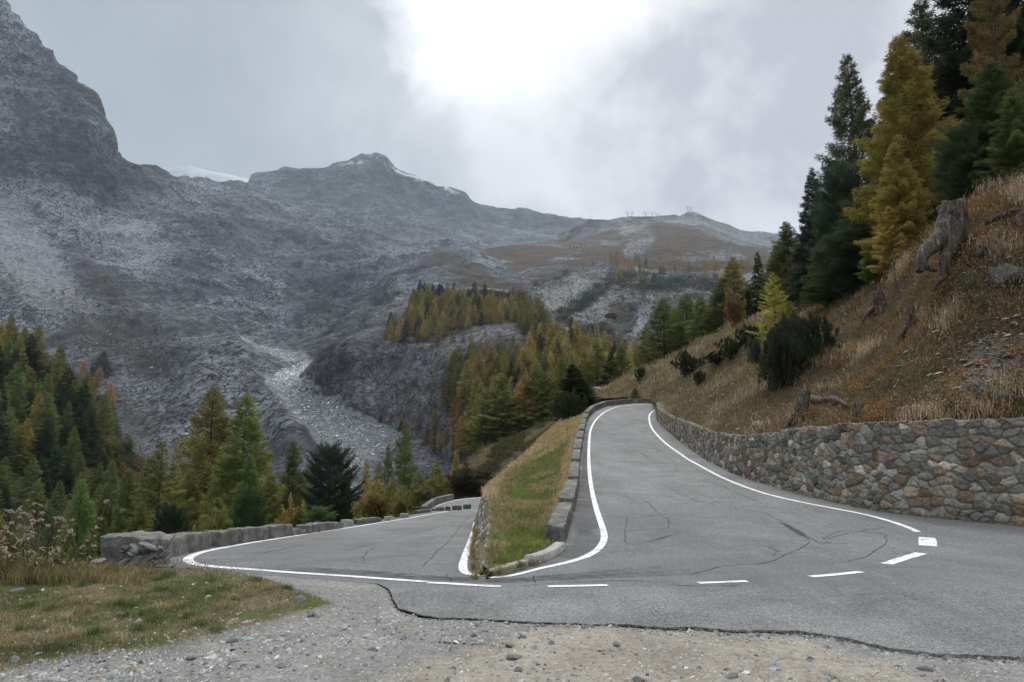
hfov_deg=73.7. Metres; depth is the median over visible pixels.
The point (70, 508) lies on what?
pine tree
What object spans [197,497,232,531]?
larch tree
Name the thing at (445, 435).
larch tree
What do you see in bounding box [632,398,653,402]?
parapet block
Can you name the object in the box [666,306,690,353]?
larch tree
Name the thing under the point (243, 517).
pine tree
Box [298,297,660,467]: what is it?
hill
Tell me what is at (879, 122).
spruce tree
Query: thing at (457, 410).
larch tree
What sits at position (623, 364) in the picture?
larch tree
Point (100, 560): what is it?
rock
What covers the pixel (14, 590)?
rock
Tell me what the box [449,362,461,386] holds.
larch tree
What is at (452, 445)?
larch tree
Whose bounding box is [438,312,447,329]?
larch tree
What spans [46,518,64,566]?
thistle
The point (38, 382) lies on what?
larch tree
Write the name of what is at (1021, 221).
rock
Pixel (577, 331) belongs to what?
larch tree
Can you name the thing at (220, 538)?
parapet block
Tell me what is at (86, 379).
larch tree
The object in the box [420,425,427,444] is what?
larch tree
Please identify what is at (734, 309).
bush
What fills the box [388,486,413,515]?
larch tree
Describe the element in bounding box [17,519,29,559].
larch tree
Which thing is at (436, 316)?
larch tree
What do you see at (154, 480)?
larch tree
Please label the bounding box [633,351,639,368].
larch tree
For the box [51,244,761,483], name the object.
forest
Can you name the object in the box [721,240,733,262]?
power pylon
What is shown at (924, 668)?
rock
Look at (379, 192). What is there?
mountain
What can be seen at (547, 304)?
boulder
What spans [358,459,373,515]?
larch tree
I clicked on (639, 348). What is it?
larch tree
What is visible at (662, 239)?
mountain
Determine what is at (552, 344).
larch tree
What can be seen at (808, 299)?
pine tree
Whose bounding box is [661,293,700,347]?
larch tree
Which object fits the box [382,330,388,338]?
larch tree
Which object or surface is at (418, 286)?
spruce tree
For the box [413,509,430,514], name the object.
parapet block
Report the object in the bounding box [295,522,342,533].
parapet block
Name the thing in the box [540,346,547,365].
larch tree
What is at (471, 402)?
larch tree
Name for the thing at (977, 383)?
boulder
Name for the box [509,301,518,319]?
larch tree
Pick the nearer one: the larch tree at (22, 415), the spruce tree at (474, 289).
the larch tree at (22, 415)
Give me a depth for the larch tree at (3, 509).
121.68 m
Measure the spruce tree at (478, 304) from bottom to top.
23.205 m
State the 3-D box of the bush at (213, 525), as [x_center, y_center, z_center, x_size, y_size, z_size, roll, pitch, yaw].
[-11.557,7.808,25.087,1.689,3.721,1.762,1,-9,-7]
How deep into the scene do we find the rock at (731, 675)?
4.98 m
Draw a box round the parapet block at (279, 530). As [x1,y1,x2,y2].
[261,524,292,538]
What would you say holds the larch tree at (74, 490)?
on the hill at (90, 467)
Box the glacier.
[164,165,248,182]
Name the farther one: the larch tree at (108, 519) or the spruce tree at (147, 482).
the spruce tree at (147, 482)
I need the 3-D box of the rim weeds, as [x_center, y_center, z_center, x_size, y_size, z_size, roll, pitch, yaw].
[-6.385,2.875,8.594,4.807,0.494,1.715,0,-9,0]
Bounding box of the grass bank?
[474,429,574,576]
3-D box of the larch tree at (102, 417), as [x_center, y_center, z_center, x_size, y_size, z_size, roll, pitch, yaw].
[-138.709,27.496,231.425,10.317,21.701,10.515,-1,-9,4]
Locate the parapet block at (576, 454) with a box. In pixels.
[571,449,580,462]
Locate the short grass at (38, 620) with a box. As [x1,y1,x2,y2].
[0,557,337,678]
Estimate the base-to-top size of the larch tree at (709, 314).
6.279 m
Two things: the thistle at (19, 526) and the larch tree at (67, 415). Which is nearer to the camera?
the thistle at (19, 526)
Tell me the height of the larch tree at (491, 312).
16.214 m
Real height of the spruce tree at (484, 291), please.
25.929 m
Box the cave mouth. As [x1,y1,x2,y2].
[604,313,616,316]
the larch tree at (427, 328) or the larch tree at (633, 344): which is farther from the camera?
the larch tree at (427, 328)
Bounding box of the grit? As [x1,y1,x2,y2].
[225,557,1010,652]
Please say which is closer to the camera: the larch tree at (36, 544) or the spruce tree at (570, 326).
the larch tree at (36, 544)
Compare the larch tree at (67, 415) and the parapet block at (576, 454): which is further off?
the larch tree at (67, 415)
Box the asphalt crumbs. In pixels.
[391,603,1023,663]
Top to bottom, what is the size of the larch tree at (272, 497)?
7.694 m
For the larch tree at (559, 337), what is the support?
on the hill at (375, 375)
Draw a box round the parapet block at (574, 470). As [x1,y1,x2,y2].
[568,461,579,483]
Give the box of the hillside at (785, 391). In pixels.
[598,182,1023,434]
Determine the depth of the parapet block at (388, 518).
31.03 m
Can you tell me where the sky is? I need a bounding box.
[7,0,1020,234]
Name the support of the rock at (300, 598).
on the ground at (561, 648)
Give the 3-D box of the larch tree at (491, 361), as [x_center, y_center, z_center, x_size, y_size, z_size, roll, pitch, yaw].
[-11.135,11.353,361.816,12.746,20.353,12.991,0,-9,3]
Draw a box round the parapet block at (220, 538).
[204,529,238,546]
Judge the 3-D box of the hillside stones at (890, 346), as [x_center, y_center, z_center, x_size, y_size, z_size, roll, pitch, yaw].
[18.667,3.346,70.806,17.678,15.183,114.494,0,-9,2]
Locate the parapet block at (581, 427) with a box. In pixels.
[578,424,584,433]
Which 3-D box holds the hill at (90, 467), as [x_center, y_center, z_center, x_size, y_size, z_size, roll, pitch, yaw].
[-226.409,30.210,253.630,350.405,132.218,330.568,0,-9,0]
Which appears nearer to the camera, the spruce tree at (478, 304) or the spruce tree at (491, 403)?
the spruce tree at (491, 403)
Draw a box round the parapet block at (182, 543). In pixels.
[170,532,210,557]
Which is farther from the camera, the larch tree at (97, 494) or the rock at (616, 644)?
the larch tree at (97, 494)
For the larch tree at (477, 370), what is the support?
on the hill at (375, 375)
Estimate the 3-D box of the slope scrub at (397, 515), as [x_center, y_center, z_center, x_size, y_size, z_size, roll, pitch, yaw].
[-23.188,18.552,32.248,44.778,23.221,51.577,0,-9,0]
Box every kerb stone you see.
[489,559,529,575]
[524,542,564,564]
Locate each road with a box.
[158,403,1023,660]
[431,497,480,510]
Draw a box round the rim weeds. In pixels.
[0,551,195,585]
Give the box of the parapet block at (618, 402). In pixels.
[607,398,631,405]
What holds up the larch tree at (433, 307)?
on the hill at (375, 375)
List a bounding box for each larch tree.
[0,321,6,351]
[0,338,13,385]
[0,406,28,465]
[0,457,19,496]
[0,465,18,507]
[0,490,6,525]
[0,512,6,553]
[0,513,20,560]
[1,312,16,346]
[2,382,10,410]
[2,524,19,557]
[4,362,31,411]
[4,416,18,444]
[5,327,20,359]
[7,377,29,429]
[7,498,33,559]
[8,423,35,473]
[13,336,32,381]
[13,367,38,400]
[14,419,37,466]
[15,457,45,505]
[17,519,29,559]
[20,325,33,355]
[22,394,45,444]
[22,481,48,524]
[24,392,62,454]
[26,525,42,563]
[27,324,52,372]
[28,489,63,561]
[33,373,58,421]
[34,380,43,394]
[40,358,65,403]
[46,345,73,382]
[47,480,67,511]
[51,478,99,564]
[57,402,74,437]
[58,425,85,476]
[65,450,90,493]
[65,472,88,506]
[73,371,101,413]
[77,361,90,377]
[84,482,116,558]
[87,463,110,501]
[88,511,98,559]
[92,483,108,527]
[93,366,105,386]
[95,391,116,452]
[96,460,120,501]
[105,381,119,400]
[108,395,118,408]
[111,468,140,532]
[117,440,193,531]
[124,501,152,532]
[136,493,149,511]
[145,383,241,530]
[150,499,173,533]
[156,437,186,520]
[174,467,209,531]
[190,442,208,490]
[193,393,286,531]
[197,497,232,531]
[224,453,271,528]
[257,472,287,523]
[259,449,276,506]
[275,440,309,516]
[291,508,305,527]
[293,488,307,513]
[300,469,311,504]
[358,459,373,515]
[371,461,391,502]
[380,444,397,502]
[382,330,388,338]
[386,419,419,514]
[387,320,394,331]
[387,327,394,342]
[387,503,394,517]
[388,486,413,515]
[393,313,397,324]
[395,319,405,339]
[405,313,410,328]
[408,470,425,511]
[409,303,415,318]
[409,315,416,329]
[412,411,420,429]
[413,326,420,341]
[418,288,424,302]
[418,296,426,315]
[418,310,425,327]
[420,323,427,338]
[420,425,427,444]
[423,322,430,335]
[424,284,431,302]
[424,460,448,503]
[427,315,434,332]
[427,429,435,449]
[428,410,437,430]
[431,300,438,321]
[432,305,439,326]
[434,294,442,315]
[434,319,441,334]
[434,328,441,341]
[436,295,444,313]
[436,431,443,450]
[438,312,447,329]
[440,429,448,444]
[442,303,448,319]
[442,321,448,335]
[443,350,456,376]
[443,353,455,385]
[449,352,463,376]
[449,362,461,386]
[449,391,466,426]
[449,440,453,453]
[450,440,461,457]
[450,452,463,499]
[451,315,456,329]
[452,415,469,448]
[455,420,485,455]
[456,360,470,395]
[457,313,463,329]
[457,369,469,404]
[458,298,464,312]
[461,293,469,312]
[463,314,471,328]
[463,375,483,420]
[464,351,489,384]
[465,371,472,396]
[466,383,486,428]
[468,368,478,390]
[469,400,501,444]
[472,305,478,322]
[472,388,489,431]
[476,373,533,440]
[480,344,497,375]
[482,375,499,401]
[483,368,493,385]
[487,308,493,322]
[493,355,500,375]
[493,384,511,425]
[497,296,505,314]
[497,299,504,321]
[497,357,508,376]
[501,399,525,437]
[503,298,510,316]
[507,292,513,309]
[508,372,539,430]
[508,377,514,391]
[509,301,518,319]
[512,366,527,394]
[515,350,530,372]
[515,375,535,411]
[516,345,527,369]
[516,363,555,429]
[526,330,535,348]
[526,349,532,364]
[527,324,535,345]
[527,351,535,370]
[530,339,538,354]
[530,361,537,375]
[533,372,555,416]
[535,324,545,350]
[537,322,547,346]
[539,357,572,415]
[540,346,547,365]
[546,322,556,343]
[547,352,554,369]
[548,338,556,357]
[548,371,556,390]
[551,321,559,339]
[551,347,560,371]
[554,329,563,348]
[561,336,573,359]
[563,344,575,363]
[567,351,577,378]
[568,317,581,337]
[572,328,581,348]
[572,349,579,368]
[575,330,584,353]
[575,346,596,388]
[579,332,591,358]
[582,339,612,391]
[583,345,596,377]
[588,327,593,345]
[591,322,601,346]
[600,329,610,350]
[602,341,609,355]
[605,334,613,351]
[608,344,633,382]
[615,331,623,344]
[623,350,634,377]
[627,387,641,398]
[629,339,637,357]
[632,343,641,367]
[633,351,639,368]
[634,322,660,366]
[637,298,684,363]
[637,340,644,363]
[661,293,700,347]
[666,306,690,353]
[683,296,717,341]
[699,302,723,337]
[705,281,730,331]
[711,256,754,321]
[744,272,789,339]
[752,245,787,308]
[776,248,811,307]
[781,301,798,319]
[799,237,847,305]
[843,31,966,257]
[853,142,934,262]
[854,245,888,282]
[866,206,914,279]
[957,0,1023,133]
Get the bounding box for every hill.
[0,327,173,564]
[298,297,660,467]
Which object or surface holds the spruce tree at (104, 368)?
on the mountain at (68, 174)
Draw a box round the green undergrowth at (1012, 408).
[596,235,1023,423]
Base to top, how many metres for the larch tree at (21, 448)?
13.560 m
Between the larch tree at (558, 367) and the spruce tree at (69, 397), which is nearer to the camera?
the larch tree at (558, 367)
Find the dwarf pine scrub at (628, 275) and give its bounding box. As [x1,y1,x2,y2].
[431,267,745,340]
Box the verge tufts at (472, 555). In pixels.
[466,425,1023,579]
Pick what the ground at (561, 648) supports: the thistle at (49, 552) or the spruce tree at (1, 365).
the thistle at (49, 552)
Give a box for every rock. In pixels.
[9,588,24,592]
[9,655,19,662]
[88,558,106,564]
[185,655,196,659]
[225,637,238,642]
[294,595,306,601]
[505,642,513,646]
[506,654,521,659]
[514,666,521,671]
[613,641,620,646]
[631,675,644,681]
[725,672,738,678]
[916,665,932,671]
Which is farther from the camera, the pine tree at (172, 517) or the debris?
the debris
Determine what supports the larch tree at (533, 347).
on the hill at (375, 375)
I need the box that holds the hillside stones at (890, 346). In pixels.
[617,179,1023,432]
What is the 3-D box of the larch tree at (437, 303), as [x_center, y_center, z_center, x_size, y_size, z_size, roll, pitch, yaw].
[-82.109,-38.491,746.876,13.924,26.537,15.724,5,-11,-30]
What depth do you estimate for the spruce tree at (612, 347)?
276.79 m
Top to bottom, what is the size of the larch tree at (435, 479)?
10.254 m
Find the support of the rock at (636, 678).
on the ground at (561, 648)
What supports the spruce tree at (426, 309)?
on the hill at (375, 375)
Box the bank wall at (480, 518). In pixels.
[473,470,505,574]
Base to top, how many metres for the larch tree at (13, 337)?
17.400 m
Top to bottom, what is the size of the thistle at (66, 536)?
0.778 m
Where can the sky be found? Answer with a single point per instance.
(586, 109)
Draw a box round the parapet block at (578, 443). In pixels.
[573,438,582,452]
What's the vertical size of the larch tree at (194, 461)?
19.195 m
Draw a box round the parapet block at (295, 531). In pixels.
[291,527,306,535]
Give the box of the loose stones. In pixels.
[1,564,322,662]
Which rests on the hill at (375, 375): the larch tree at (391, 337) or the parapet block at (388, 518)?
the larch tree at (391, 337)
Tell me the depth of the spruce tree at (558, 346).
261.75 m
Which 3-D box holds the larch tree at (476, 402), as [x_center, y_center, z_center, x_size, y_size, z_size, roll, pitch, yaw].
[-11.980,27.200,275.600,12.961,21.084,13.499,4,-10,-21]
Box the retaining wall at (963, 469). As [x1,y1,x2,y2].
[656,402,1023,525]
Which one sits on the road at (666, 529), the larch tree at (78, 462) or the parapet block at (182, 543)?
the parapet block at (182, 543)
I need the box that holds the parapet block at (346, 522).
[340,519,353,526]
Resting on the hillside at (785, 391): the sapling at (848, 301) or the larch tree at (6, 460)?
the sapling at (848, 301)
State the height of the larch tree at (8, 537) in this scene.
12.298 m
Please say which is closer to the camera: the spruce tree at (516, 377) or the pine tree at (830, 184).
the pine tree at (830, 184)
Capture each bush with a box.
[189,505,226,531]
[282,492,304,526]
[351,478,398,519]
[392,489,410,516]
[413,484,434,501]
[446,475,470,494]
[451,459,497,494]
[519,443,530,452]
[723,287,746,325]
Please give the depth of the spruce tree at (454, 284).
815.38 m
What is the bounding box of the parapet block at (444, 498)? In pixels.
[433,494,453,504]
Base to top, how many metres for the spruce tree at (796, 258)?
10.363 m
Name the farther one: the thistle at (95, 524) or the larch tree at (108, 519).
the larch tree at (108, 519)
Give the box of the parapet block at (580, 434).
[576,431,583,440]
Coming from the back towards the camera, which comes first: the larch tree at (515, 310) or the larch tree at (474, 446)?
the larch tree at (515, 310)
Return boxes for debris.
[1,204,450,491]
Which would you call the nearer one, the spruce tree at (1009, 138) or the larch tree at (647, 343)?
the spruce tree at (1009, 138)
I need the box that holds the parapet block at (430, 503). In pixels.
[420,498,436,509]
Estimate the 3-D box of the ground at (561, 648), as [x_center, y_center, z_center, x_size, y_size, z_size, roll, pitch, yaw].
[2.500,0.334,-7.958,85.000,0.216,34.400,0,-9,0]
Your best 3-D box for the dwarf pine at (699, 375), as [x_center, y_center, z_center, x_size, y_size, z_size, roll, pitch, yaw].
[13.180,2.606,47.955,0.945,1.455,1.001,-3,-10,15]
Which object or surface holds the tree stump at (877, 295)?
on the hillside at (785, 391)
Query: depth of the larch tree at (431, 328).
679.60 m
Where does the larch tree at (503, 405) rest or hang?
on the hill at (375, 375)
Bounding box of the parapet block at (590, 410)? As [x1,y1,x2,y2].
[584,406,594,416]
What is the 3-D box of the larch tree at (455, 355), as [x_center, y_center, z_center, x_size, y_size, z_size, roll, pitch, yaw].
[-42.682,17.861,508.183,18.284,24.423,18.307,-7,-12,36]
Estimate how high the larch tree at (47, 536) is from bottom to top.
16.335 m
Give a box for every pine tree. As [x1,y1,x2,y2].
[53,489,97,559]
[149,500,189,533]
[226,481,269,527]
[296,439,365,521]
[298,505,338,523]
[803,153,870,270]
[804,220,873,299]
[832,197,876,287]
[927,120,993,200]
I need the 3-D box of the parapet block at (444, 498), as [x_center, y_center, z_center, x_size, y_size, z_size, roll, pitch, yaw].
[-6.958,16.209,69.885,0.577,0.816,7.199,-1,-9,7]
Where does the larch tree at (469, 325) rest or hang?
on the hill at (375, 375)
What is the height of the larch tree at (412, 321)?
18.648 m
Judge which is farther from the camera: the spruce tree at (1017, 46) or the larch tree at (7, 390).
the larch tree at (7, 390)
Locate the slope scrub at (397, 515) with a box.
[66,508,444,562]
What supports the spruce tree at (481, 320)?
on the hill at (375, 375)
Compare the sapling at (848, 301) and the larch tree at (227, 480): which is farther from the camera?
the larch tree at (227, 480)
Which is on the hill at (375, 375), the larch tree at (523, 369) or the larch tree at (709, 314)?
the larch tree at (523, 369)
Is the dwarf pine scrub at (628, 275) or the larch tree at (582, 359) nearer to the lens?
the larch tree at (582, 359)
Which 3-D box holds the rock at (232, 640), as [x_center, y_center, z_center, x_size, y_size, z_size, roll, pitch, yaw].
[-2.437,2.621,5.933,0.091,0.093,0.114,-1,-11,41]
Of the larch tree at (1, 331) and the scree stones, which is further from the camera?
the larch tree at (1, 331)
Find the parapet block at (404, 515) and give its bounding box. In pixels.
[400,513,408,517]
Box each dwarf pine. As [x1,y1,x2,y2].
[549,387,588,419]
[634,365,646,382]
[670,349,704,375]
[693,368,705,384]
[702,350,724,363]
[714,335,743,359]
[734,323,761,347]
[746,310,820,390]
[764,315,803,338]
[771,310,840,364]
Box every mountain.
[0,0,529,517]
[246,152,797,247]
[444,212,811,355]
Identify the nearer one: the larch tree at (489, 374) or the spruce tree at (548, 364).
the spruce tree at (548, 364)
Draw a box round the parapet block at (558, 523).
[546,502,572,541]
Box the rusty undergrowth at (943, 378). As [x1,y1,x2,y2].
[737,187,1023,432]
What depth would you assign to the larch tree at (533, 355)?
265.08 m
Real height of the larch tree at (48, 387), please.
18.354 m
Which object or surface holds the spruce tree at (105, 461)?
on the hill at (90, 467)
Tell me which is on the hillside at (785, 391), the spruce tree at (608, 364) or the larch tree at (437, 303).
the spruce tree at (608, 364)
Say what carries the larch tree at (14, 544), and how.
on the slope
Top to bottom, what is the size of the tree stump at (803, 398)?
1.409 m
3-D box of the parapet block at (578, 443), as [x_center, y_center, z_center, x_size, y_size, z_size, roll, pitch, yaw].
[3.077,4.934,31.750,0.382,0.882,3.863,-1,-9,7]
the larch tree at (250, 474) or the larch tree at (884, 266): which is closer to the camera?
the larch tree at (884, 266)
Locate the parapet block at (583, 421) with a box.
[580,419,586,427]
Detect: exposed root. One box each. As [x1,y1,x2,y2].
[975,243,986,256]
[984,208,1022,223]
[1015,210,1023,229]
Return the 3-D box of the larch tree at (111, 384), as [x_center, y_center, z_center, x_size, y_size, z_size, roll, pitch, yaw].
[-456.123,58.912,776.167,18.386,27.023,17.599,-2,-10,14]
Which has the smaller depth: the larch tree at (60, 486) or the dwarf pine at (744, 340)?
the dwarf pine at (744, 340)
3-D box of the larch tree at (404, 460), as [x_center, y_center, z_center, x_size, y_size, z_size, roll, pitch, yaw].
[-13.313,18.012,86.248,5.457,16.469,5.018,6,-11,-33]
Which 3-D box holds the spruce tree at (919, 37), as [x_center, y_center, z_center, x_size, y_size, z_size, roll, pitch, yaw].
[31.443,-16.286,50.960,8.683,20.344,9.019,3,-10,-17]
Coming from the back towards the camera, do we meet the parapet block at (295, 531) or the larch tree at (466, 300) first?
the larch tree at (466, 300)
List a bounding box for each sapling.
[829,278,865,324]
[881,220,905,287]
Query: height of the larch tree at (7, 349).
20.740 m
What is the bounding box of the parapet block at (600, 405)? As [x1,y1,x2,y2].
[591,401,606,410]
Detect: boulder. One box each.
[539,299,551,313]
[967,379,994,402]
[986,263,1023,289]
[988,390,1016,404]
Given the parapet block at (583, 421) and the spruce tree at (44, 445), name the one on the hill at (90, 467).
the spruce tree at (44, 445)
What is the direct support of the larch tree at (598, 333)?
on the hill at (375, 375)
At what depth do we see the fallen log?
21.39 m
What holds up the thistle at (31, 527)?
on the ground at (561, 648)
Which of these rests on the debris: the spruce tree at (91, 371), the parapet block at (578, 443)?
the spruce tree at (91, 371)
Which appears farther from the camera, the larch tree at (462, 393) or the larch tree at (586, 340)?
the larch tree at (462, 393)
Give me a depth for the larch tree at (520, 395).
127.10 m
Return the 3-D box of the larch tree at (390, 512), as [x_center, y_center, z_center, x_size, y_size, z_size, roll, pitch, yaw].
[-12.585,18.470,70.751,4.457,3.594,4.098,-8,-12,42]
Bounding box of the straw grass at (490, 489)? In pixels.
[481,412,583,522]
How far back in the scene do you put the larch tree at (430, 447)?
522.12 m
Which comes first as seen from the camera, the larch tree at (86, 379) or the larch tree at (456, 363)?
the larch tree at (86, 379)
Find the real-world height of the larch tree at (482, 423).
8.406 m
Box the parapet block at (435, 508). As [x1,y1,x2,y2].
[432,507,439,510]
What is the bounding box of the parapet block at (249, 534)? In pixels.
[226,526,268,542]
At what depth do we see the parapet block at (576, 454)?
27.01 m
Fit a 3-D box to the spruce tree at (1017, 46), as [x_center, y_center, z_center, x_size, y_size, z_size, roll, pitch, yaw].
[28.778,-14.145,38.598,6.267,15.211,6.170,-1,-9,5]
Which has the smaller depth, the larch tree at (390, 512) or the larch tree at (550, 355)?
the larch tree at (390, 512)
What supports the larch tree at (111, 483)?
on the slope
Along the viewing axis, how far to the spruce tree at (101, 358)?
873.30 m
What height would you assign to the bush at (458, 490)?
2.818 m
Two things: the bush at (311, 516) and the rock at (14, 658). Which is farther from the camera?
the bush at (311, 516)
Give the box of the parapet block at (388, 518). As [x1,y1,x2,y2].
[384,516,393,520]
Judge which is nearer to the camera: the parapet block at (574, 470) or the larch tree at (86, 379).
the parapet block at (574, 470)
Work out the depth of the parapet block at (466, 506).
61.20 m
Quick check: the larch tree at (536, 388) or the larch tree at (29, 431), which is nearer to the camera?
the larch tree at (536, 388)
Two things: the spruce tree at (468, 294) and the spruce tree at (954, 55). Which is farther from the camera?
the spruce tree at (468, 294)
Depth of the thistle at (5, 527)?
8.44 m
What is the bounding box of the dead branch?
[825,304,845,319]
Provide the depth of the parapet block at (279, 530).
17.70 m
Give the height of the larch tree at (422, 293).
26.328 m
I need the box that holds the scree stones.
[881,185,1023,420]
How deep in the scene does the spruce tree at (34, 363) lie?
256.40 m
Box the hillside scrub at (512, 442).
[420,390,625,496]
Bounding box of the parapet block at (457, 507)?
[452,505,461,509]
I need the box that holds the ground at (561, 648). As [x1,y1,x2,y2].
[0,568,1023,681]
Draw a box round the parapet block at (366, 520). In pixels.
[354,517,381,524]
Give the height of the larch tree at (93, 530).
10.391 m
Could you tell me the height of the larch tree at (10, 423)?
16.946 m
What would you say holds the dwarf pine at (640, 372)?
on the hillside at (785, 391)
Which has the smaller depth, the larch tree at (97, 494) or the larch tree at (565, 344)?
the larch tree at (97, 494)
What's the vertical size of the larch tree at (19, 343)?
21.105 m
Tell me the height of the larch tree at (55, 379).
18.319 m
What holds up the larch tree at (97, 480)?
on the hill at (90, 467)
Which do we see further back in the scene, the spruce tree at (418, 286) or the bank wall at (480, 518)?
the spruce tree at (418, 286)
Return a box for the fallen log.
[810,395,848,405]
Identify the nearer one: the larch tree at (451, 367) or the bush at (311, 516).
the bush at (311, 516)
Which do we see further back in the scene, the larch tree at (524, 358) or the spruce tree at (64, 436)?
the larch tree at (524, 358)
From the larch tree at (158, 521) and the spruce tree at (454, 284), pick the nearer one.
the larch tree at (158, 521)
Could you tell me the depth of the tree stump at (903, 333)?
22.00 m
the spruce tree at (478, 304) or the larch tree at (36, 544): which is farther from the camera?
the spruce tree at (478, 304)
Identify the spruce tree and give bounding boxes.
[0,343,7,385]
[0,347,25,399]
[0,382,9,410]
[0,399,7,432]
[0,410,21,478]
[0,481,14,519]
[14,388,36,435]
[19,413,64,472]
[20,333,45,385]
[24,456,53,498]
[35,492,63,531]
[37,362,54,392]
[43,444,67,489]
[49,461,76,500]
[50,363,80,419]
[52,419,78,469]
[53,387,77,437]
[61,403,94,466]
[69,383,102,446]
[73,405,103,464]
[76,404,99,452]
[87,366,99,380]
[88,452,112,490]
[89,349,113,370]
[96,359,109,376]
[115,469,138,503]
[142,459,167,508]
[385,312,394,327]
[399,319,409,342]
[413,320,419,337]
[416,281,423,295]
[420,281,426,297]
[424,304,430,321]
[430,284,436,296]
[432,284,444,298]
[451,282,457,296]
[455,308,463,326]
[466,289,472,302]
[470,281,478,298]
[474,295,482,314]
[478,313,484,325]
[481,282,487,301]
[486,386,500,434]
[500,360,515,388]
[509,364,521,400]
[536,331,546,359]
[544,362,552,374]
[544,364,601,420]
[551,341,564,366]
[567,316,575,333]
[569,328,577,351]
[598,351,619,386]
[611,339,619,360]
[730,284,759,329]
[747,251,765,316]
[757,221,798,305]
[784,167,824,308]
[814,53,901,222]
[868,38,915,238]
[876,0,951,171]
[893,0,1023,222]
[942,59,1023,197]
[971,87,1023,186]
[976,0,1023,114]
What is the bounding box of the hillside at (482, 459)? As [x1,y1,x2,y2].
[414,397,628,508]
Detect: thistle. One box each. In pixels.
[0,506,21,565]
[0,509,23,569]
[0,521,14,570]
[12,502,36,563]
[20,499,44,564]
[27,518,45,570]
[40,517,62,569]
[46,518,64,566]
[54,516,73,567]
[66,528,88,567]
[82,500,109,566]
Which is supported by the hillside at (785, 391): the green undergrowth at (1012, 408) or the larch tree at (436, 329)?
the green undergrowth at (1012, 408)
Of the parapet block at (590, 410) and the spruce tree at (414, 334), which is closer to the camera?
the parapet block at (590, 410)
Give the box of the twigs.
[713,174,1023,432]
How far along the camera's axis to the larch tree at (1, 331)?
257.92 m
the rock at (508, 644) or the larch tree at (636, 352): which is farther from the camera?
the larch tree at (636, 352)
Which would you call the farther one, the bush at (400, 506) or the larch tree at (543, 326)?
the larch tree at (543, 326)
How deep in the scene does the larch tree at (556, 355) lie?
238.82 m
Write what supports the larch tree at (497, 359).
on the hill at (375, 375)
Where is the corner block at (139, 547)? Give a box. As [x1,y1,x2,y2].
[99,530,174,568]
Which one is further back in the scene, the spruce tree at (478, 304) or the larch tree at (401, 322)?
the spruce tree at (478, 304)
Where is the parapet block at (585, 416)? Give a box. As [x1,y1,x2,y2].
[582,413,588,420]
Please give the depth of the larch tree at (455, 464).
96.27 m
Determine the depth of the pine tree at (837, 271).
36.33 m
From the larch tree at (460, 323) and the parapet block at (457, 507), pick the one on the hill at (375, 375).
the larch tree at (460, 323)
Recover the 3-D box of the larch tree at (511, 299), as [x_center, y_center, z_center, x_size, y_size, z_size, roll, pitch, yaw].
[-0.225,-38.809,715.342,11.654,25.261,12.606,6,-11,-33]
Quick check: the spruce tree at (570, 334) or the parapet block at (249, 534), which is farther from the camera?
the spruce tree at (570, 334)
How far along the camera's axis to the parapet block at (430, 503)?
61.41 m
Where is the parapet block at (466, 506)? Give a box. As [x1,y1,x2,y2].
[463,504,470,508]
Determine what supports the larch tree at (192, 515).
on the slope
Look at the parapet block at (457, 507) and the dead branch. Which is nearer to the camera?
the dead branch
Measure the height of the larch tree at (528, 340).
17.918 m
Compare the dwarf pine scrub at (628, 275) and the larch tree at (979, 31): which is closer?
the larch tree at (979, 31)
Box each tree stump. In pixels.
[783,389,810,428]
[847,402,863,422]
[861,290,885,323]
[896,308,916,343]
[915,198,970,291]
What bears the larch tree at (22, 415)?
on the hill at (90, 467)
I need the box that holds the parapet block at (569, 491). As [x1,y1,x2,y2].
[559,479,578,510]
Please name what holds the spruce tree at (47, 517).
on the hill at (90, 467)
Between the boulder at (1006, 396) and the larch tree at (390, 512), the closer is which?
the boulder at (1006, 396)
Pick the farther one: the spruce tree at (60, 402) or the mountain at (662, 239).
the mountain at (662, 239)
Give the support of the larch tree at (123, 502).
on the slope
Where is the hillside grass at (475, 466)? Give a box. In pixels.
[416,397,628,496]
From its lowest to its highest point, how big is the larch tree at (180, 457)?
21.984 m
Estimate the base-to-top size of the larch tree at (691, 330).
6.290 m
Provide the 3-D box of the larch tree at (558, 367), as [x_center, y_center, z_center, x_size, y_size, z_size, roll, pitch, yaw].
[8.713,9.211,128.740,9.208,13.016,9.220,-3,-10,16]
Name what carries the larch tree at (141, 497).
on the hill at (90, 467)
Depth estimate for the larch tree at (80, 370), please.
823.06 m

